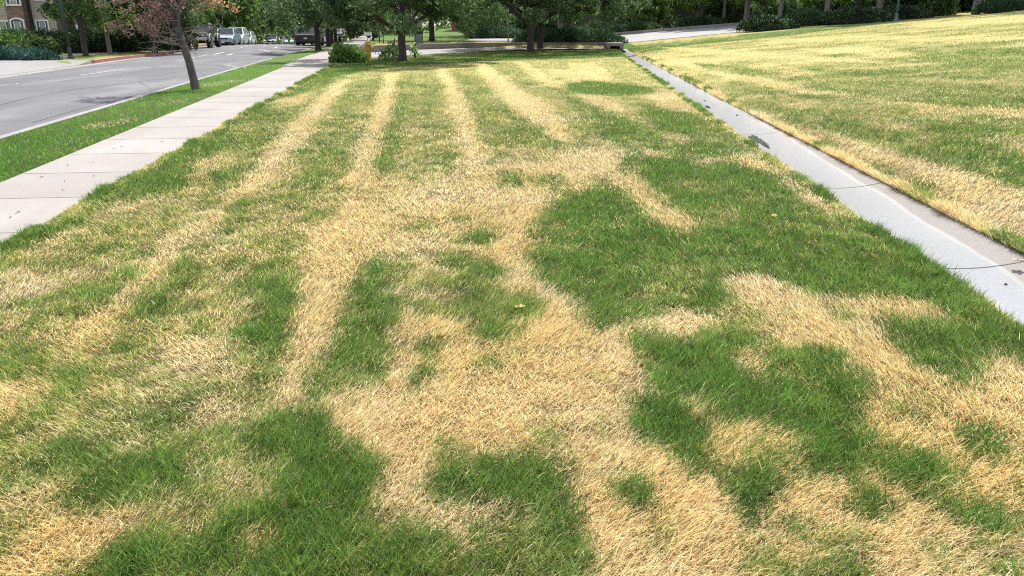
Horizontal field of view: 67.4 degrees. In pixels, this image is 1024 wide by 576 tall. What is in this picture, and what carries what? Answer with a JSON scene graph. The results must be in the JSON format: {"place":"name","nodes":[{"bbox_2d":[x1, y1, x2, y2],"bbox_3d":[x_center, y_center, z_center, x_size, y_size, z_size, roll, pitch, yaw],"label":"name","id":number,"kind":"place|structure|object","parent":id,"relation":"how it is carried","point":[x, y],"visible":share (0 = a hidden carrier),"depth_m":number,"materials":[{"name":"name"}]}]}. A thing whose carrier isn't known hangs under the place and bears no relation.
{"place":"outdoors","nodes":[
{"label":"outdoors","id":0,"kind":"place"},
{"bbox_2d":[0,60,89,75],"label":"driveway apron","id":1,"kind":"object","parent":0,"point":[7,67],"visible":1,"depth_m":31.45,"materials":[{"name":"concrete"}]},
{"bbox_2d":[52,43,206,63],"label":"verge","id":2,"kind":"structure","parent":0,"point":[95,56],"depth_m":40.02,"materials":[{"name":"green plant"}]},
{"bbox_2d":[59,0,74,58],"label":"lamp post","id":3,"kind":"object","parent":2,"relation":"on","point":[70,54],"visible":0.92,"depth_m":35.86,"materials":[{"name":"black metal"}]},
{"bbox_2d":[41,0,110,55],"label":"street tree","id":4,"kind":"object","parent":2,"relation":"on","point":[78,9],"visible":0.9,"depth_m":38.22,"materials":[{"name":"green plant"}]},
{"bbox_2d":[57,0,143,53],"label":"street tree","id":5,"kind":"object","parent":2,"relation":"on","point":[107,38],"visible":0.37,"depth_m":41.14,"materials":[{"name":"dark green leaves"},{"name":"dark bark"}]},
{"bbox_2d":[36,0,202,51],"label":"street tree","id":6,"kind":"object","parent":2,"relation":"on","point":[117,7],"visible":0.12,"depth_m":44.62,"materials":[{"name":"green plant"}]},
{"bbox_2d":[91,0,196,52],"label":"street tree","id":7,"kind":"object","parent":2,"relation":"on","point":[187,21],"visible":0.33,"depth_m":43.70,"materials":[{"name":"green plant"}]},
{"bbox_2d":[112,20,177,51],"bbox_3d":[-24.140,-16.619,50.345,4.266,2.396,2.827,0,19,0],"label":"hedge","id":8,"kind":"object","parent":2,"relation":"on","point":[163,46],"visible":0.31,"depth_m":49.87,"materials":[{"name":"green plant"}]},
{"bbox_2d":[91,44,246,63],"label":"kerb","id":9,"kind":"structure","parent":2,"relation":"on","point":[126,57],"depth_m":40.11,"materials":[{"name":"red paint"}]},
{"bbox_2d":[140,24,197,50],"bbox_3d":[-23.950,-17.693,53.133,4.294,2.714,2.747,0,19,0],"label":"hedge","id":10,"kind":"object","parent":2,"relation":"on","point":[189,43],"visible":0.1,"depth_m":53.11,"materials":[{"name":"green plant"}]},
{"bbox_2d":[139,0,211,34],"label":"street tree","id":11,"kind":"object","parent":2,"relation":"on","point":[201,11],"visible":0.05,"depth_m":54.59,"materials":[{"name":"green plant"}]},
{"bbox_2d":[0,44,325,135],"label":"road","id":12,"kind":"structure","parent":0,"point":[19,114],"depth_m":23.18,"materials":[{"name":"grey asphalt"}]},
{"bbox_2d":[0,46,203,77],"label":"gutter","id":13,"kind":"object","parent":12,"relation":"on","point":[178,52],"visible":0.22,"depth_m":33.09,"materials":[{"name":"concrete"}]},
{"bbox_2d":[0,51,276,122],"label":"road tar seams","id":14,"kind":"object","parent":12,"relation":"on","point":[112,100],"visible":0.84,"depth_m":19.68,"materials":[{"name":"grey asphalt"}]},
{"bbox_2d":[2,45,275,86],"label":"road markings","id":15,"kind":"object","parent":12,"relation":"on","point":[179,66],"visible":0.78,"depth_m":31.25,"materials":[{"name":"paint"}]},
{"bbox_2d":[184,24,220,47],"bbox_3d":[-25.330,-20.560,62.634,2.400,1.900,5.575,-3,19,-9],"label":"pickup truck","id":16,"kind":"object","parent":12,"relation":"on","point":[217,39],"visible":0.48,"depth_m":61.81,"materials":[{"name":"black paint"}]},
{"bbox_2d":[213,27,241,45],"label":"parked car","id":17,"kind":"object","parent":12,"relation":"on","point":[234,32],"visible":0.74,"depth_m":73.34,"materials":[{"name":"silver paint"}]},
{"bbox_2d":[225,27,249,44],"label":"parked car","id":18,"kind":"object","parent":12,"relation":"on","point":[244,33],"visible":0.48,"depth_m":82.21,"materials":[{"name":"white paint"}]},
{"bbox_2d":[246,31,256,43],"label":"parked car","id":19,"kind":"object","parent":12,"relation":"on","point":[252,36],"visible":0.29,"depth_m":92.30,"materials":[{"name":"silver metal"}]},
{"bbox_2d":[263,34,277,43],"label":"sedan","id":20,"kind":"object","parent":12,"relation":"on","point":[272,40],"visible":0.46,"depth_m":105.15,"materials":[{"name":"silver metal"}]},
{"bbox_2d":[294,26,323,44],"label":"parked car","id":21,"kind":"object","parent":12,"relation":"on","point":[303,38],"visible":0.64,"depth_m":71.00,"materials":[{"name":"black paint"}]},
{"bbox_2d":[0,40,347,181],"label":"verge","id":22,"kind":"structure","parent":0,"point":[279,61],"depth_m":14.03,"materials":[{"name":"green plant"}]},
{"bbox_2d":[0,67,243,138],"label":"kerb","id":23,"kind":"structure","parent":22,"relation":"on","point":[64,118],"depth_m":15.07,"materials":[{"name":"concrete"}]},
{"bbox_2d":[94,0,241,89],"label":"dead tree","id":24,"kind":"object","parent":22,"relation":"on","point":[174,6],"visible":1,"depth_m":18.96,"materials":[{"name":"brown plant"}]},
{"bbox_2d":[260,0,384,50],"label":"verge tree","id":25,"kind":"object","parent":22,"relation":"on","point":[318,28],"visible":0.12,"depth_m":47.22,"materials":[{"name":"green plant"}]},
{"bbox_2d":[292,17,362,44],"bbox_3d":[-15.958,-24.402,65.705,7.350,7.082,6.864,-5,20,-14],"label":"verge tree","id":26,"kind":"object","parent":22,"relation":"on","point":[332,28],"visible":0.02,"depth_m":64.75,"materials":[{"name":"green plant"}]},
{"bbox_2d":[283,10,372,46],"bbox_3d":[-13.790,-21.653,57.400,6.864,7.082,7.350,-2,19,-7],"label":"verge tree","id":27,"kind":"object","parent":22,"relation":"on","point":[327,33],"visible":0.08,"depth_m":57.71,"materials":[{"name":"green plant"}]},
{"bbox_2d":[0,36,371,242],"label":"pavement","id":28,"kind":"structure","parent":0,"point":[142,145],"depth_m":9.92,"materials":[{"name":"grey concrete"}]},
{"bbox_2d":[0,59,318,232],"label":"pavement joint lines","id":29,"kind":"object","parent":28,"relation":"on","point":[124,153],"visible":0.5,"depth_m":9.83,"materials":[{"name":"grey concrete"}]},
{"bbox_2d":[337,27,381,37],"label":"parked car","id":30,"kind":"object","parent":28,"relation":"on","point":[368,35],"visible":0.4,"depth_m":81.20,"materials":[{"name":"white paint"}]},
{"bbox_2d":[61,38,347,54],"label":"ground","id":31,"kind":"structure","parent":0,"point":[190,41],"depth_m":43.24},
{"bbox_2d":[3,35,34,49],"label":"hedge","id":32,"kind":"object","parent":31,"relation":"on","point":[24,44],"visible":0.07,"depth_m":36.52,"materials":[{"name":"green plant"}]},
{"bbox_2d":[0,25,39,45],"bbox_3d":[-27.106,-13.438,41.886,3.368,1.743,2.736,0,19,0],"label":"hedge","id":33,"kind":"object","parent":31,"relation":"on","point":[26,36],"visible":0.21,"depth_m":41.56,"materials":[{"name":"green plant"}]},
{"bbox_2d":[0,40,62,59],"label":"juniper bank","id":34,"kind":"structure","parent":31,"relation":"on","point":[14,52],"depth_m":34.34,"materials":[{"name":"green plant"}]},
{"bbox_2d":[27,36,63,54],"bbox_3d":[-24.896,-12.675,40.568,2.124,1.319,1.525,0,19,0],"label":"hedge","id":35,"kind":"object","parent":31,"relation":"on","point":[48,42],"visible":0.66,"depth_m":40.28,"materials":[{"name":"green plant"}]},
{"bbox_2d":[21,21,95,52],"bbox_3d":[-26.751,-14.289,44.222,5.280,2.018,2.643,0,19,0],"label":"hedge","id":36,"kind":"object","parent":31,"relation":"on","point":[74,45],"visible":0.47,"depth_m":43.87,"materials":[{"name":"green plant"}]},
{"bbox_2d":[0,0,122,34],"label":"house","id":37,"kind":"structure","parent":31,"relation":"on","point":[22,14],"depth_m":51.99,"materials":[{"name":"red-brown brick"},{"name":"white trim"},{"name":"glass"}]},
{"bbox_2d":[0,20,8,29],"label":"window","id":38,"kind":"structure","parent":37,"relation":"in","point":[2,22],"depth_m":52.26,"materials":[{"name":"white glass"}]},
{"bbox_2d":[6,0,21,5],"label":"window","id":39,"kind":"structure","parent":37,"relation":"in","point":[9,2],"depth_m":51.20,"materials":[{"name":"white"}]},
{"bbox_2d":[9,18,25,29],"bbox_3d":[-33.249,-17.314,51.806,0.974,1.752,0.120,0,19,0],"label":"window","id":40,"kind":"structure","parent":37,"relation":"in","point":[20,23],"depth_m":51.63,"materials":[{"name":"white"}]},
{"bbox_2d":[35,20,49,31],"bbox_3d":[-31.950,-17.462,52.443,0.902,1.616,0.120,0,19,0],"label":"window","id":41,"kind":"structure","parent":37,"relation":"in","point":[39,23],"depth_m":52.26,"materials":[{"name":"white"}]},
{"bbox_2d":[58,27,125,54],"bbox_3d":[-25.201,-14.555,45.162,4.540,1.818,2.461,0,19,0],"label":"hedge","id":42,"kind":"object","parent":31,"relation":"on","point":[100,46],"visible":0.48,"depth_m":44.89,"materials":[{"name":"green plant"}]},
{"bbox_2d":[97,32,140,51],"bbox_3d":[-24.512,-14.966,47.227,3.349,1.590,2.404,5,20,14],"label":"hedge","id":43,"kind":"object","parent":31,"relation":"on","point":[125,41],"visible":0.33,"depth_m":46.87,"materials":[{"name":"green plant"}]},
{"bbox_2d":[189,0,227,28],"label":"roadside tree","id":44,"kind":"object","parent":31,"relation":"on","point":[215,11],"visible":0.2,"depth_m":97.34,"materials":[{"name":"green plant"}]},
{"bbox_2d":[203,0,249,29],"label":"roadside tree","id":45,"kind":"object","parent":31,"relation":"on","point":[235,24],"visible":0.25,"depth_m":105.31,"materials":[{"name":"green plant"}]},
{"bbox_2d":[214,0,258,29],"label":"roadside tree","id":46,"kind":"object","parent":31,"relation":"on","point":[235,17],"visible":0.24,"depth_m":108.03,"materials":[{"name":"green plant"}]},
{"bbox_2d":[232,0,265,31],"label":"roadside tree","id":47,"kind":"object","parent":31,"relation":"on","point":[262,13],"visible":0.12,"depth_m":112.60,"materials":[{"name":"green plant"}]},
{"bbox_2d":[198,0,803,43],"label":"woodland","id":48,"kind":"object","parent":31,"relation":"on","point":[278,32],"visible":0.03,"depth_m":105.79,"materials":[{"name":"green plant"}]},
{"bbox_2d":[2,0,634,75],"label":"sky","id":49,"kind":"structure","parent":0,"point":[88,62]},
{"bbox_2d":[371,48,597,57],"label":"driveway","id":50,"kind":"structure","parent":0,"point":[433,51],"depth_m":44.90,"materials":[{"name":"concrete"}]},
{"bbox_2d":[0,42,1023,575],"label":"lawn","id":51,"kind":"structure","parent":0,"point":[668,100],"depth_m":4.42,"materials":[{"name":"beige plant"}]},
{"bbox_2d":[0,63,337,253],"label":"pavement edge grass","id":52,"kind":"structure","parent":51,"relation":"on","point":[102,189],"depth_m":7.74,"materials":[{"name":"plant"}]},
{"bbox_2d":[328,39,368,63],"bbox_3d":[-6.885,-9.717,32.061,1.674,1.319,1.503,8,21,23],"label":"shrub","id":53,"kind":"object","parent":51,"relation":"on","point":[338,53],"visible":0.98,"depth_m":31.76,"materials":[{"name":"green plant"}]},
{"bbox_2d":[362,38,373,60],"bbox_3d":[-6.258,-10.346,33.442,0.399,0.990,0.395,-17,25,-39],"label":"fire hydrant","id":54,"kind":"object","parent":51,"relation":"on","point":[368,47],"visible":0.78,"depth_m":33.32,"materials":[{"name":"yellow metal"}]},
{"bbox_2d":[264,0,512,61],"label":"broad tree","id":55,"kind":"object","parent":51,"relation":"on","point":[363,11],"visible":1,"depth_m":31.57,"materials":[{"name":"green plant"}]},
{"bbox_2d":[375,40,407,60],"bbox_3d":[-5.364,-10.477,34.221,1.517,1.202,0.938,0,19,0],"label":"shrub","id":56,"kind":"object","parent":51,"relation":"on","point":[392,54],"visible":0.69,"depth_m":34.09,"materials":[{"name":"green plant"}]},
{"bbox_2d":[407,39,421,57],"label":"shrub","id":57,"kind":"object","parent":51,"relation":"on","point":[414,55],"visible":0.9,"depth_m":36.23,"materials":[{"name":"green plant"}]},
{"bbox_2d":[416,31,422,43],"bbox_3d":[-6.047,-16.258,49.926,0.530,0.830,0.455,0,19,0],"label":"utility cabinet","id":58,"kind":"object","parent":51,"relation":"on","point":[419,37],"visible":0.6,"depth_m":49.74,"materials":[{"name":"metal"}]},
{"bbox_2d":[353,42,603,52],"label":"retaining kerb","id":59,"kind":"structure","parent":51,"relation":"on","point":[378,48],"depth_m":48.08,"materials":[{"name":"concrete"}]},
{"bbox_2d":[439,0,651,51],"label":"broad tree","id":60,"kind":"object","parent":51,"relation":"on","point":[532,21],"visible":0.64,"depth_m":41.05,"materials":[{"name":"green plant"}]},
{"bbox_2d":[469,0,628,49],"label":"broad tree","id":61,"kind":"object","parent":51,"relation":"on","point":[578,11],"visible":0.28,"depth_m":45.39,"materials":[{"name":"green plant"}]},
{"bbox_2d":[615,49,1023,343],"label":"channel rim grass","id":62,"kind":"structure","parent":51,"relation":"on","point":[819,190],"depth_m":6.11,"materials":[{"name":"plant"}]},
{"bbox_2d":[362,4,800,48],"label":"back ground","id":63,"kind":"structure","parent":0,"point":[448,34],"depth_m":65.20,"materials":[{"name":"green plant"}]},
{"bbox_2d":[359,4,391,40],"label":"garden tree","id":64,"kind":"object","parent":63,"relation":"on","point":[381,30],"visible":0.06,"depth_m":71.67,"materials":[{"name":"green plant"}]},
{"bbox_2d":[379,1,446,40],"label":"broad tree","id":65,"kind":"object","parent":63,"relation":"on","point":[431,32],"visible":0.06,"depth_m":54.89,"materials":[{"name":"green plant"}]},
{"bbox_2d":[456,15,525,30],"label":"hedge","id":66,"kind":"object","parent":63,"relation":"on","point":[512,21],"visible":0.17,"depth_m":80.56,"materials":[{"name":"green plant"}]},
{"bbox_2d":[462,18,525,38],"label":"juniper bank","id":67,"kind":"structure","parent":63,"relation":"on","point":[495,31],"depth_m":60.06,"materials":[{"name":"green plant"}]},
{"bbox_2d":[514,14,578,31],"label":"hedge","id":68,"kind":"object","parent":63,"relation":"on","point":[553,22],"visible":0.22,"depth_m":80.64,"materials":[{"name":"green plant"}]},
{"bbox_2d":[511,22,627,42],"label":"juniper bank","id":69,"kind":"structure","parent":63,"relation":"on","point":[569,34],"depth_m":49.97,"materials":[{"name":"green plant"}]},
{"bbox_2d":[557,8,585,26],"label":"park tree","id":70,"kind":"object","parent":63,"relation":"on","point":[578,16],"visible":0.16,"depth_m":73.50,"materials":[{"name":"green plant"}]},
{"bbox_2d":[585,19,601,28],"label":"shrub","id":71,"kind":"object","parent":63,"relation":"on","point":[593,23],"visible":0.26,"depth_m":68.83,"materials":[{"name":"green plant"}]},
{"bbox_2d":[579,15,622,27],"bbox_3d":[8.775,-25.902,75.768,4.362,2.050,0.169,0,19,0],"label":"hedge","id":72,"kind":"object","parent":63,"relation":"on","point":[586,19],"visible":0.16,"depth_m":75.51,"materials":[{"name":"green plant"}]},
{"bbox_2d":[604,42,623,52],"bbox_3d":[6.440,-15.150,48.724,1.120,0.785,1.600,0,19,0],"label":"culvert","id":73,"kind":"object","parent":63,"relation":"on","point":[607,45],"visible":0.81,"depth_m":47.93,"materials":[{"name":"concrete"}]},
{"bbox_2d":[609,18,667,32],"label":"juniper bank","id":74,"kind":"structure","parent":63,"relation":"on","point":[635,26],"depth_m":65.93,"materials":[{"name":"green plant"}]},
{"bbox_2d":[628,0,656,21],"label":"park tree","id":75,"kind":"object","parent":63,"relation":"on","point":[641,15],"visible":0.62,"depth_m":68.75,"materials":[{"name":"green plant"}]},
{"bbox_2d":[474,17,817,37],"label":"back kerb","id":76,"kind":"structure","parent":63,"relation":"on","point":[678,28],"depth_m":64.40,"materials":[{"name":"concrete"}]},
{"bbox_2d":[617,8,679,24],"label":"hedge","id":77,"kind":"object","parent":63,"relation":"on","point":[629,19],"visible":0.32,"depth_m":74.87,"materials":[{"name":"green plant"}]},
{"bbox_2d":[642,0,681,22],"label":"park tree","id":78,"kind":"object","parent":63,"relation":"on","point":[661,11],"visible":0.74,"depth_m":71.41,"materials":[{"name":"green plant"}]},
{"bbox_2d":[658,19,673,27],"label":"shrub","id":79,"kind":"object","parent":63,"relation":"on","point":[664,22],"visible":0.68,"depth_m":68.27,"materials":[{"name":"green plant"}]},
{"bbox_2d":[657,0,693,21],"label":"park tree","id":80,"kind":"object","parent":63,"relation":"on","point":[673,4],"visible":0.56,"depth_m":73.22,"materials":[{"name":"green plant"}]},
{"bbox_2d":[676,6,694,21],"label":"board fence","id":81,"kind":"object","parent":63,"relation":"on","point":[680,12],"visible":0.12,"depth_m":79.09,"materials":[{"name":"black"}]},
{"bbox_2d":[675,0,713,14],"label":"park tree","id":82,"kind":"object","parent":63,"relation":"on","point":[694,8],"visible":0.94,"depth_m":65.71,"materials":[{"name":"green plant"}]},
{"bbox_2d":[669,12,731,27],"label":"juniper bank","id":83,"kind":"structure","parent":63,"relation":"on","point":[694,21],"depth_m":65.18,"materials":[{"name":"green plant"}]},
{"bbox_2d":[710,0,744,18],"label":"park tree","id":84,"kind":"object","parent":63,"relation":"on","point":[726,2],"visible":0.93,"depth_m":65.73,"materials":[{"name":"green plant"}]},
{"bbox_2d":[702,1,775,18],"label":"hedge","id":85,"kind":"object","parent":63,"relation":"on","point":[716,11],"visible":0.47,"depth_m":73.74,"materials":[{"name":"green plant"}]},
{"bbox_2d":[725,10,761,22],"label":"juniper bank","id":86,"kind":"structure","parent":63,"relation":"on","point":[735,17],"depth_m":65.61,"materials":[{"name":"green plant"}]},
{"bbox_2d":[743,0,750,18],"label":"park tree","id":87,"kind":"object","parent":63,"relation":"on","point":[747,7],"visible":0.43,"depth_m":63.76,"materials":[{"name":"brown plant"}]},
{"bbox_2d":[751,0,778,17],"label":"park tree","id":88,"kind":"object","parent":63,"relation":"on","point":[765,3],"visible":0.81,"depth_m":69.50,"materials":[{"name":"green plant"}]},
{"bbox_2d":[735,9,800,31],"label":"juniper bank","id":89,"kind":"structure","parent":63,"relation":"on","point":[763,23],"depth_m":51.00,"materials":[{"name":"green plant"}]},
{"bbox_2d":[762,0,783,15],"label":"park tree","id":90,"kind":"object","parent":63,"relation":"on","point":[780,8],"visible":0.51,"depth_m":59.08,"materials":[{"name":"brown plant"}]},
{"bbox_2d":[754,0,800,15],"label":"hedge","id":91,"kind":"object","parent":63,"relation":"on","point":[787,8],"visible":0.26,"depth_m":74.42,"materials":[{"name":"green plant"}]},
{"bbox_2d":[788,0,824,8],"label":"park tree","id":92,"kind":"object","parent":63,"relation":"on","point":[809,2],"visible":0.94,"depth_m":67.41,"materials":[{"name":"green plant"}]},
{"bbox_2d":[781,5,844,25],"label":"juniper bank","id":93,"kind":"structure","parent":63,"relation":"on","point":[805,17],"depth_m":53.23,"materials":[{"name":"green plant"}]},
{"bbox_2d":[800,0,854,11],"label":"hedge","id":94,"kind":"object","parent":63,"relation":"on","point":[818,4],"visible":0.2,"depth_m":70.63,"materials":[{"name":"green plant"}]},
{"bbox_2d":[837,0,876,8],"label":"hedge","id":95,"kind":"object","parent":63,"relation":"on","point":[861,3],"visible":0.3,"depth_m":69.50,"materials":[{"name":"green plant"}]},
{"bbox_2d":[817,3,899,24],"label":"juniper bank","id":96,"kind":"structure","parent":63,"relation":"on","point":[855,14],"depth_m":52.25,"materials":[{"name":"green plant"}]},
{"bbox_2d":[889,0,920,6],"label":"evergreen","id":97,"kind":"object","parent":63,"relation":"on","point":[915,2],"visible":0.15,"depth_m":58.90,"materials":[{"name":"green plant"}]},
{"bbox_2d":[876,1,934,19],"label":"juniper bank","id":98,"kind":"structure","parent":63,"relation":"on","point":[908,11],"depth_m":53.58,"materials":[{"name":"green plant"}]},
{"bbox_2d":[918,0,960,15],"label":"shrub","id":99,"kind":"object","parent":63,"relation":"on","point":[942,7],"visible":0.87,"depth_m":55.70,"materials":[{"name":"green plant"}]},
{"bbox_2d":[957,0,973,11],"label":"evergreen","id":100,"kind":"object","parent":63,"relation":"on","point":[966,5],"visible":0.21,"depth_m":60.57,"materials":[{"name":"green plant"}]},
{"bbox_2d":[970,0,1023,13],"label":"juniper bank","id":101,"kind":"structure","parent":63,"relation":"on","point":[994,6],"depth_m":53.39,"materials":[{"name":"green plant"}]},
{"bbox_2d":[464,25,742,41],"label":"back road","id":102,"kind":"structure","parent":0,"point":[638,37],"depth_m":57.26,"materials":[{"name":"grey asphalt"}]},
{"bbox_2d":[748,134,769,147],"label":"puddle","id":103,"kind":"object","parent":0,"point":[759,140],"visible":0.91,"depth_m":11.57,"materials":[{"name":"grey liquid"}]},
{"bbox_2d":[623,50,1023,325],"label":"drainage channel","id":104,"kind":"object","parent":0,"point":[944,238],"visible":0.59,"depth_m":7.24,"materials":[{"name":"concrete"}]},
{"bbox_2d":[627,11,1023,239],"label":"slope","id":105,"kind":"structure","parent":0,"point":[958,15],"depth_m":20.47,"materials":[{"name":"beige plant"}]},
{"bbox_2d":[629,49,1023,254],"bbox_3d":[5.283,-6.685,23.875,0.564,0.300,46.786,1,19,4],"label":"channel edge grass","id":106,"kind":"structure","parent":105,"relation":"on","point":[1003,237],"depth_m":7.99,"materials":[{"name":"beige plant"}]},
{"bbox_2d":[893,0,899,20],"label":"lamp post","id":107,"kind":"object","parent":105,"relation":"on","point":[896,13],"visible":0.87,"depth_m":51.90,"materials":[{"name":"metal"}]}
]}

